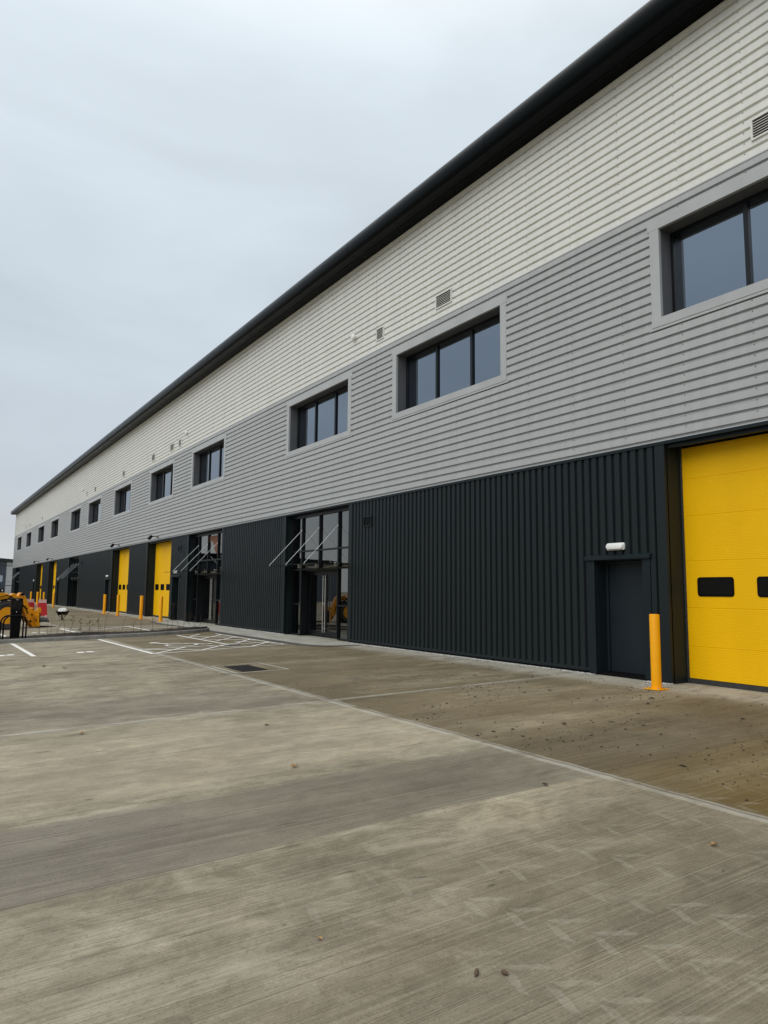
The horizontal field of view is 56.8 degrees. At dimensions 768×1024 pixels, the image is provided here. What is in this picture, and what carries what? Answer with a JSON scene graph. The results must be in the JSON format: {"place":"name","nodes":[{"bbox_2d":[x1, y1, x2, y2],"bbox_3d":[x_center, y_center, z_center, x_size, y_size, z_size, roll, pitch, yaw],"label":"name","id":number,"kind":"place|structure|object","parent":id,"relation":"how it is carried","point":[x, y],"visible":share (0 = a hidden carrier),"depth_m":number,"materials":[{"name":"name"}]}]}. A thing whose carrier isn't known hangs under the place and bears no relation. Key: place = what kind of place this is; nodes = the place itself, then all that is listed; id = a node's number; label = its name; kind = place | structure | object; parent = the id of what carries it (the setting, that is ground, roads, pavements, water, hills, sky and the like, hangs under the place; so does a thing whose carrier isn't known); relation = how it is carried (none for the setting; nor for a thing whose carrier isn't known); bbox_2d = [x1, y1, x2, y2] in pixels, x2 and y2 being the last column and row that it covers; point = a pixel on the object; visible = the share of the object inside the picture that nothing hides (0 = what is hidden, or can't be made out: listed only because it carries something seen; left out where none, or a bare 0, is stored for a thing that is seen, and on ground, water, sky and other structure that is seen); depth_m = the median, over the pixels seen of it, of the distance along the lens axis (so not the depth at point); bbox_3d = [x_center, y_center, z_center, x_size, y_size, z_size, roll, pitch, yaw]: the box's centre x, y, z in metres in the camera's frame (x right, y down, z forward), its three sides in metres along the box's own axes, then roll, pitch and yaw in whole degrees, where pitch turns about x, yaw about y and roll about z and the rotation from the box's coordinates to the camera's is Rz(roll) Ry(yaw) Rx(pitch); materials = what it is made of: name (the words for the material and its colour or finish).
{"place":"outdoors","nodes":[
{"label":"outdoors","id":0,"kind":"place"},
{"bbox_2d":[9,598,22,637],"bbox_3d":[-11.306,3.277,21.793,0.329,1.250,0.254,5,-8,-33],"label":"charging post","id":1,"kind":"object","parent":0,"point":[16,605],"visible":0.88,"depth_m":21.71,"materials":[{"name":"black plastic"}]},
{"bbox_2d":[40,617,48,621],"bbox_3d":[-16.231,5.108,33.734,0.576,0.240,0.467,5,-8,-33],"label":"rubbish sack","id":2,"kind":"object","parent":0,"point":[43,619],"visible":0.75,"depth_m":33.65,"materials":[{"name":"grey plastic"}]},
{"bbox_2d":[56,610,69,619],"bbox_3d":[-16.086,5.160,35.507,0.642,0.511,1.422,4,-7,-25],"label":"wheelbarrow","id":3,"kind":"object","parent":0,"point":[62,612],"visible":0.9,"depth_m":35.34,"materials":[{"name":"black plastic"}]},
{"bbox_2d":[157,621,359,644],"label":"pavement","id":4,"kind":"structure","parent":0,"point":[296,639],"depth_m":23.55,"materials":[{"name":"grey concrete"}]},
{"bbox_2d":[0,0,649,558],"label":"sky","id":5,"kind":"structure","parent":0,"point":[170,170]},
{"bbox_2d":[0,600,767,1023],"bbox_3d":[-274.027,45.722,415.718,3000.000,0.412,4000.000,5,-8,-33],"label":"ground","id":6,"kind":"structure","parent":0,"point":[380,852],"depth_m":4.72,"materials":[{"name":"concrete"}]},
{"bbox_2d":[0,558,12,593],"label":"background building","id":7,"kind":"structure","parent":6,"relation":"on","point":[6,567],"depth_m":132.28,"materials":[{"name":"grey metal"}]},
{"bbox_2d":[0,588,54,629],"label":"telehandler","id":8,"kind":"object","parent":6,"relation":"on","point":[30,614],"visible":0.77,"depth_m":28.97,"materials":[{"name":"metal"}]},
{"bbox_2d":[27,599,34,608],"bbox_3d":[-19.826,5.370,39.747,0.360,0.980,0.558,-6,-9,44],"label":"plastic barrier","id":9,"kind":"object","parent":6,"relation":"on","point":[31,603],"visible":0.16,"depth_m":39.79,"materials":[{"name":"red plastic"}]},
{"bbox_2d":[37,599,46,617],"bbox_3d":[-18.522,5.230,38.457,0.558,0.980,0.360,4,-7,-25],"label":"plastic barrier","id":10,"kind":"object","parent":6,"relation":"on","point":[42,605],"visible":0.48,"depth_m":38.45,"materials":[{"name":"red plastic"}]},
{"bbox_2d":[52,593,54,606],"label":"bollard","id":11,"kind":"object","parent":6,"relation":"on","point":[53,600],"visible":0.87,"depth_m":57.60,"materials":[{"name":"metal"}]},
{"bbox_2d":[101,594,105,613],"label":"bollard","id":12,"kind":"object","parent":6,"relation":"on","point":[104,604],"visible":0.99,"depth_m":42.83,"materials":[{"name":"metal"}]},
{"bbox_2d":[0,626,207,639],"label":"planting bed","id":13,"kind":"object","parent":6,"relation":"on","point":[89,633],"visible":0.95,"depth_m":23.13,"materials":[{"name":"soil"}]},
{"bbox_2d":[0,615,23,637],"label":"hoop barrier","id":14,"kind":"object","parent":13,"relation":"on","point":[22,625],"visible":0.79,"depth_m":21.75,"materials":[{"name":"black metal"}]},
{"bbox_2d":[2,615,26,639],"bbox_3d":[-11.170,3.508,21.482,0.720,0.784,0.100,5,-8,-33],"label":"hoop barrier","id":15,"kind":"object","parent":13,"relation":"on","point":[11,616],"visible":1,"depth_m":21.46,"materials":[{"name":"black metal"}]},
{"bbox_2d":[0,628,209,643],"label":"kerb","id":16,"kind":"structure","parent":6,"relation":"on","point":[59,638],"depth_m":22.89,"materials":[{"name":"concrete"}]},
{"bbox_2d":[114,595,120,615],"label":"bollard","id":17,"kind":"object","parent":6,"relation":"on","point":[118,604],"visible":1,"depth_m":40.27,"materials":[{"name":"metal"}]},
{"bbox_2d":[139,596,143,618],"bbox_3d":[-12.370,4.854,36.178,0.280,1.175,0.280,5,-8,-33],"label":"bollard","id":18,"kind":"object","parent":6,"relation":"on","point":[141,608],"visible":0.99,"depth_m":36.12,"materials":[{"name":"metal"}]},
{"bbox_2d":[0,625,283,655],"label":"parking markings","id":19,"kind":"object","parent":6,"relation":"on","point":[23,650],"visible":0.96,"depth_m":20.35,"materials":[{"name":"paint"}]},
{"bbox_2d":[157,596,163,621],"bbox_3d":[-10.438,4.542,33.228,0.280,1.175,0.280,5,-8,-33],"label":"bollard","id":20,"kind":"object","parent":6,"relation":"on","point":[160,608],"visible":1,"depth_m":33.17,"materials":[{"name":"metal"}]},
{"bbox_2d":[216,644,239,646],"bbox_3d":[-4.416,3.744,19.927,0.760,0.024,0.410,3,-7,-33],"label":"drain cover","id":21,"kind":"object","parent":6,"relation":"on","point":[229,645],"visible":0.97,"depth_m":19.87,"materials":[{"name":"metal"}]},
{"bbox_2d":[211,663,286,672],"bbox_3d":[-2.762,3.185,14.511,1.120,0.024,1.500,3,-7,-33],"label":"drain cover","id":22,"kind":"object","parent":6,"relation":"on","point":[244,668],"visible":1,"depth_m":14.38,"materials":[{"name":"metal"}]},
{"bbox_2d":[149,622,351,645],"bbox_3d":[-5.654,4.372,26.119,1.510,0.032,16.380,5,-8,-33],"label":"pavement edge","id":23,"kind":"object","parent":6,"relation":"on","point":[258,637],"visible":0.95,"depth_m":22.14,"materials":[{"name":"grey concrete"}]},
{"bbox_2d":[76,607,680,688],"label":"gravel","id":24,"kind":"structure","parent":6,"relation":"on","point":[560,670],"depth_m":15.98,"materials":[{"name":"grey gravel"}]},
{"bbox_2d":[8,0,767,692],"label":"warehouse","id":25,"kind":"structure","parent":6,"relation":"on","point":[516,406],"depth_m":15.31,"materials":[{"name":"grey metal"}]},
{"bbox_2d":[17,535,21,551],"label":"window","id":26,"kind":"structure","parent":25,"relation":"in","point":[19,540],"depth_m":91.92,"materials":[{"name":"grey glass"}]},
{"bbox_2d":[25,530,31,548],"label":"window","id":27,"kind":"structure","parent":25,"relation":"in","point":[28,535],"depth_m":84.42,"materials":[{"name":"grey glass"}]},
{"bbox_2d":[32,582,34,598],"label":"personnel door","id":28,"kind":"structure","parent":25,"relation":"in","point":[32,582],"depth_m":76.79,"materials":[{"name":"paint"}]},
{"bbox_2d":[35,563,42,601],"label":"loading door","id":29,"kind":"structure","parent":25,"relation":"in","point":[39,569],"depth_m":75.37,"materials":[{"name":"yellow paint"}]},
{"bbox_2d":[37,523,44,544],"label":"window","id":30,"kind":"structure","parent":25,"relation":"in","point":[41,528],"depth_m":76.21,"materials":[{"name":"grey glass"}]},
{"bbox_2d":[47,560,56,603],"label":"loading door","id":31,"kind":"structure","parent":25,"relation":"in","point":[52,576],"depth_m":68.26,"materials":[{"name":"yellow paint"}]},
{"bbox_2d":[50,516,58,540],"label":"window","id":32,"kind":"structure","parent":25,"relation":"in","point":[54,532],"depth_m":68.71,"materials":[{"name":"grey glass"}]},
{"bbox_2d":[55,580,59,604],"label":"personnel door","id":33,"kind":"structure","parent":25,"relation":"in","point":[57,587],"depth_m":63.70,"materials":[{"name":"paint"}]},
{"bbox_2d":[69,505,81,533],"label":"window","id":34,"kind":"structure","parent":25,"relation":"in","point":[75,518],"depth_m":59.73,"materials":[{"name":"grey glass"}]},
{"bbox_2d":[87,495,101,527],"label":"window","id":35,"kind":"structure","parent":25,"relation":"in","point":[94,505],"depth_m":53.41,"materials":[{"name":"grey glass"}]},
{"bbox_2d":[104,578,109,610],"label":"personnel door","id":36,"kind":"structure","parent":25,"relation":"in","point":[106,587],"depth_m":47.48,"materials":[{"name":"paint"}]},
{"bbox_2d":[110,547,129,612],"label":"loading door","id":37,"kind":"structure","parent":25,"relation":"in","point":[121,555],"depth_m":45.88,"materials":[{"name":"yellow paint"}]},
{"bbox_2d":[113,480,132,518],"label":"window","id":38,"kind":"structure","parent":25,"relation":"in","point":[122,493],"depth_m":46.14,"materials":[{"name":"grey glass"}]},
{"bbox_2d":[145,539,171,617],"bbox_3d":[-11.639,3.543,37.400,0.465,4.076,4.440,5,-8,-33],"label":"loading door","id":39,"kind":"structure","parent":25,"relation":"in","point":[159,559],"depth_m":38.66,"materials":[{"name":"yellow paint"}]},
{"bbox_2d":[148,458,175,506],"bbox_3d":[-11.751,-1.504,38.053,0.420,2.050,4.680,5,-8,-33],"label":"window","id":40,"kind":"structure","parent":25,"relation":"in","point":[161,485],"depth_m":38.69,"materials":[{"name":"black glass"}]},
{"bbox_2d":[170,575,179,619],"bbox_3d":[-10.037,4.177,34.643,0.456,2.190,1.450,5,-8,-33],"label":"personnel door","id":41,"kind":"structure","parent":25,"relation":"in","point":[175,579],"depth_m":35.05,"materials":[{"name":"paint"}]},
{"bbox_2d":[190,433,226,491],"bbox_3d":[-7.775,-2.144,32.018,0.420,2.050,4.570,5,-8,-33],"label":"window","id":42,"kind":"structure","parent":25,"relation":"in","point":[208,459],"depth_m":32.53,"materials":[{"name":"black glass"}]},
{"bbox_2d":[285,370,353,458],"bbox_3d":[-2.051,-3.064,23.330,0.420,2.050,4.600,5,-8,-33],"label":"window","id":43,"kind":"structure","parent":25,"relation":"in","point":[321,415],"depth_m":23.57,"materials":[{"name":"clear glass"}]},
{"bbox_2d":[391,293,508,421],"bbox_3d":[1.634,-3.656,17.736,0.420,2.050,4.650,5,-8,-33],"label":"window","id":44,"kind":"structure","parent":25,"relation":"in","point":[464,356],"depth_m":17.76,"materials":[{"name":"clear glass"}]},
{"bbox_2d":[606,542,624,550],"bbox_3d":[4.176,0.624,12.844,0.085,0.130,0.380,5,-8,-33],"label":"wall light","id":45,"kind":"object","parent":25,"relation":"attached to","point":[614,546],"visible":1,"depth_m":12.78,"materials":[{"name":"white plastic"}]},
{"bbox_2d":[584,553,651,679],"bbox_3d":[4.348,1.865,12.808,0.456,2.190,1.430,5,-8,-33],"label":"personnel door","id":46,"kind":"structure","parent":25,"relation":"in","point":[619,593],"depth_m":13.08,"materials":[{"name":"paint"}]},
{"bbox_2d":[647,162,767,332],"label":"window","id":47,"kind":"structure","parent":25,"relation":"in","point":[709,251],"depth_m":11.98,"materials":[{"name":"clear glass"}]},
{"bbox_2d":[666,425,767,692],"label":"loading door","id":48,"kind":"structure","parent":25,"relation":"in","point":[717,488],"depth_m":11.64,"materials":[{"name":"yellow paint"}]},
{"bbox_2d":[474,968,478,976],"bbox_3d":[0.402,1.997,3.083,0.020,0.020,0.057,-1,-7,17],"label":"seed pod","id":49,"kind":"object","parent":6,"relation":"on","point":[476,971],"visible":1,"depth_m":3.07,"materials":[{"name":"brown plant"}]},
{"bbox_2d":[501,969,507,974],"bbox_3d":[0.523,1.996,3.079,0.020,0.020,0.038,6,-8,-40],"label":"seed pod","id":50,"kind":"object","parent":6,"relation":"on","point":[504,971],"visible":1,"depth_m":3.07,"materials":[{"name":"brown plant"}]},
{"bbox_2d":[644,614,669,690],"bbox_3d":[4.315,2.216,11.288,0.280,1.175,0.280,5,-8,-33],"label":"bollard","id":51,"kind":"object","parent":6,"relation":"on","point":[655,651],"visible":1,"depth_m":11.23,"materials":[{"name":"metal"}]}
]}

